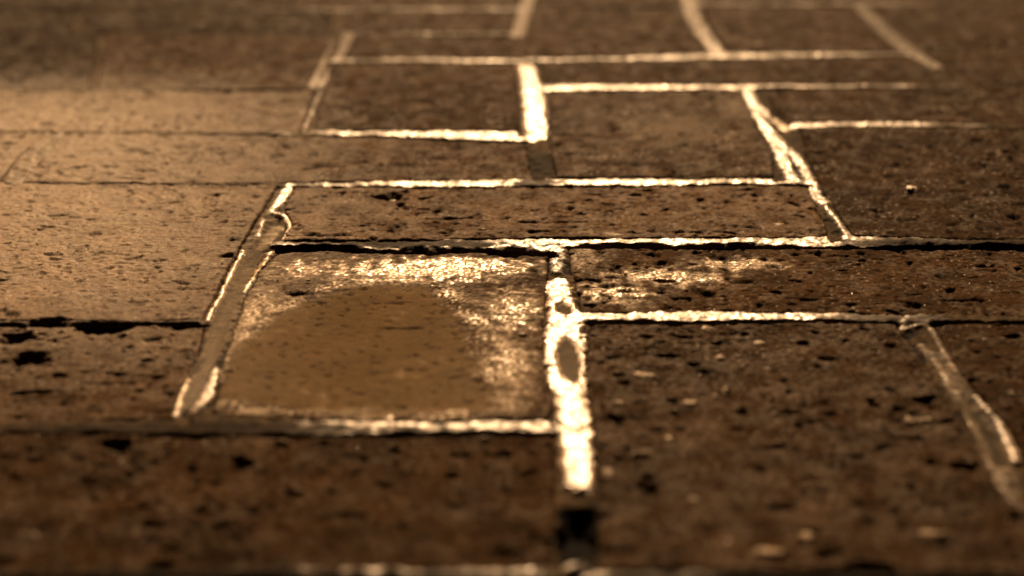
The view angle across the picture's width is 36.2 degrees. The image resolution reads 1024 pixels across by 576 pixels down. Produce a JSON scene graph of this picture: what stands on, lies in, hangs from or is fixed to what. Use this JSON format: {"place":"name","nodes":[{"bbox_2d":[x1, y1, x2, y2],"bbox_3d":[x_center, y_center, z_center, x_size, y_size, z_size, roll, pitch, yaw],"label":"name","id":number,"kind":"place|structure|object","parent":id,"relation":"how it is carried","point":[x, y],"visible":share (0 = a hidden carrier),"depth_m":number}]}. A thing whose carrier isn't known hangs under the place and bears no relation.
{"place":"outdoors","nodes":[
{"label":"outdoors","id":0,"kind":"place"},
{"label":"ground","id":1,"kind":"structure","parent":0,"visible":0},
{"bbox_2d":[0,132,43,181],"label":"paving stone","id":2,"kind":"object","parent":1,"relation":"on","point":[14,146],"visible":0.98,"depth_m":1.25},
{"bbox_2d":[0,32,97,91],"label":"paving stone","id":3,"kind":"object","parent":1,"relation":"on","point":[25,66],"visible":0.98,"depth_m":1.55},
{"bbox_2d":[0,325,204,422],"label":"paving stone","id":4,"kind":"object","parent":1,"relation":"on","point":[137,351],"visible":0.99,"depth_m":0.83},
{"bbox_2d":[0,183,277,326],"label":"paving stone","id":5,"kind":"object","parent":1,"relation":"on","point":[169,281],"visible":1,"depth_m":1.02},
{"bbox_2d":[0,0,294,8],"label":"paving stone","id":6,"kind":"object","parent":1,"relation":"on","point":[145,4],"visible":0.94,"depth_m":1.84},
{"bbox_2d":[0,90,315,133],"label":"paving stone","id":7,"kind":"object","parent":1,"relation":"on","point":[130,111],"visible":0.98,"depth_m":1.36},
{"bbox_2d":[80,10,332,32],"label":"paving stone","id":8,"kind":"object","parent":1,"relation":"on","point":[203,21],"visible":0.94,"depth_m":1.74},
{"bbox_2d":[97,32,333,92],"bbox_3d":[-0.312,-0.215,1.565,0.250,0.032,0.272,0,21,1],"label":"paving stone","id":9,"kind":"object","parent":1,"relation":"on","point":[147,61],"visible":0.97,"depth_m":1.55},
{"bbox_2d":[0,433,555,570],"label":"paving stone","id":10,"kind":"object","parent":1,"relation":"on","point":[501,502],"visible":1,"depth_m":0.70},
{"bbox_2d":[23,133,532,184],"bbox_3d":[-0.178,-0.089,1.227,0.389,0.032,0.147,0,21,1],"label":"paving stone","id":11,"kind":"object","parent":1,"relation":"on","point":[114,160],"visible":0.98,"depth_m":1.22},
{"bbox_2d":[213,251,552,423],"bbox_3d":[-0.070,0.034,0.902,0.185,0.032,0.261,0,21,1],"label":"paving stone","id":12,"kind":"object","parent":1,"relation":"on","point":[396,282],"visible":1,"depth_m":0.88},
{"bbox_2d":[304,0,520,8],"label":"paving stone","id":13,"kind":"object","parent":1,"relation":"on","point":[345,4],"visible":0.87,"depth_m":1.84},
{"bbox_2d":[315,62,519,131],"bbox_3d":[-0.087,-0.164,1.428,0.190,0.032,0.268,0,21,1],"label":"paving stone","id":14,"kind":"object","parent":1,"relation":"on","point":[364,97],"visible":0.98,"depth_m":1.40},
{"bbox_2d":[342,33,515,59],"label":"paving stone","id":15,"kind":"object","parent":1,"relation":"on","point":[389,46],"visible":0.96,"depth_m":1.61},
{"bbox_2d":[342,10,516,33],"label":"paving stone","id":16,"kind":"object","parent":1,"relation":"on","point":[454,21],"visible":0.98,"depth_m":1.74},
{"bbox_2d":[0,0,1023,575],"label":"mortar joints","id":17,"kind":"object","parent":1,"relation":"on","point":[568,326],"visible":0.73,"depth_m":0.95},
{"bbox_2d":[561,562,591,575],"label":"mortar lump","id":18,"kind":"object","parent":17,"relation":"on","point":[575,569],"visible":1,"depth_m":0.64},
{"bbox_2d":[0,12,1023,571],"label":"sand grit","id":19,"kind":"object","parent":1,"relation":"on","point":[492,390],"visible":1,"depth_m":0.76},
{"bbox_2d":[284,185,827,242],"bbox_3d":[0.029,-0.041,1.099,0.381,0.032,0.134,0,21,1],"label":"paving stone","id":20,"kind":"object","parent":1,"relation":"on","point":[535,213],"visible":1,"depth_m":1.09},
{"bbox_2d":[535,0,679,7],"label":"paving stone","id":21,"kind":"object","parent":1,"relation":"on","point":[607,3],"visible":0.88,"depth_m":1.84},
{"bbox_2d":[525,8,707,58],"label":"paving stone","id":22,"kind":"object","parent":1,"relation":"on","point":[558,33],"visible":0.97,"depth_m":1.67},
{"bbox_2d":[549,90,773,179],"bbox_3d":[0.120,-0.119,1.308,0.180,0.033,0.290,0,21,1],"label":"paving stone","id":23,"kind":"object","parent":1,"relation":"on","point":[588,130],"visible":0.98,"depth_m":1.28},
{"bbox_2d":[539,57,940,85],"bbox_3d":[0.215,-0.198,1.520,0.378,0.032,0.132,0,21,1],"label":"paving stone","id":24,"kind":"object","parent":1,"relation":"on","point":[820,71],"visible":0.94,"depth_m":1.51},
{"bbox_2d":[569,248,1023,316],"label":"paving stone","id":25,"kind":"object","parent":1,"relation":"on","point":[912,289],"visible":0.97,"depth_m":0.97},
{"bbox_2d":[703,5,894,53],"bbox_3d":[0.309,-0.272,1.717,0.180,0.032,0.267,0,21,1],"label":"paving stone","id":26,"kind":"object","parent":1,"relation":"on","point":[779,29],"visible":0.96,"depth_m":1.70},
{"bbox_2d":[585,322,1023,573],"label":"paving stone","id":27,"kind":"object","parent":1,"relation":"on","point":[645,350],"visible":1,"depth_m":0.74},
{"bbox_2d":[699,0,1023,3],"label":"paving stone","id":28,"kind":"object","parent":1,"relation":"on","point":[862,1],"visible":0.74,"depth_m":1.86},
{"bbox_2d":[760,86,1023,124],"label":"paving stone","id":29,"kind":"object","parent":1,"relation":"on","point":[976,106],"visible":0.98,"depth_m":1.38},
{"bbox_2d":[800,125,1023,240],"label":"paving stone","id":30,"kind":"object","parent":1,"relation":"on","point":[976,184],"visible":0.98,"depth_m":1.17},
{"bbox_2d":[873,5,1023,46],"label":"paving stone","id":31,"kind":"object","parent":1,"relation":"on","point":[951,25],"visible":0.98,"depth_m":1.73},
{"bbox_2d":[935,323,1023,456],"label":"paving stone","id":32,"kind":"object","parent":1,"relation":"on","point":[992,379],"visible":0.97,"depth_m":0.84}
]}

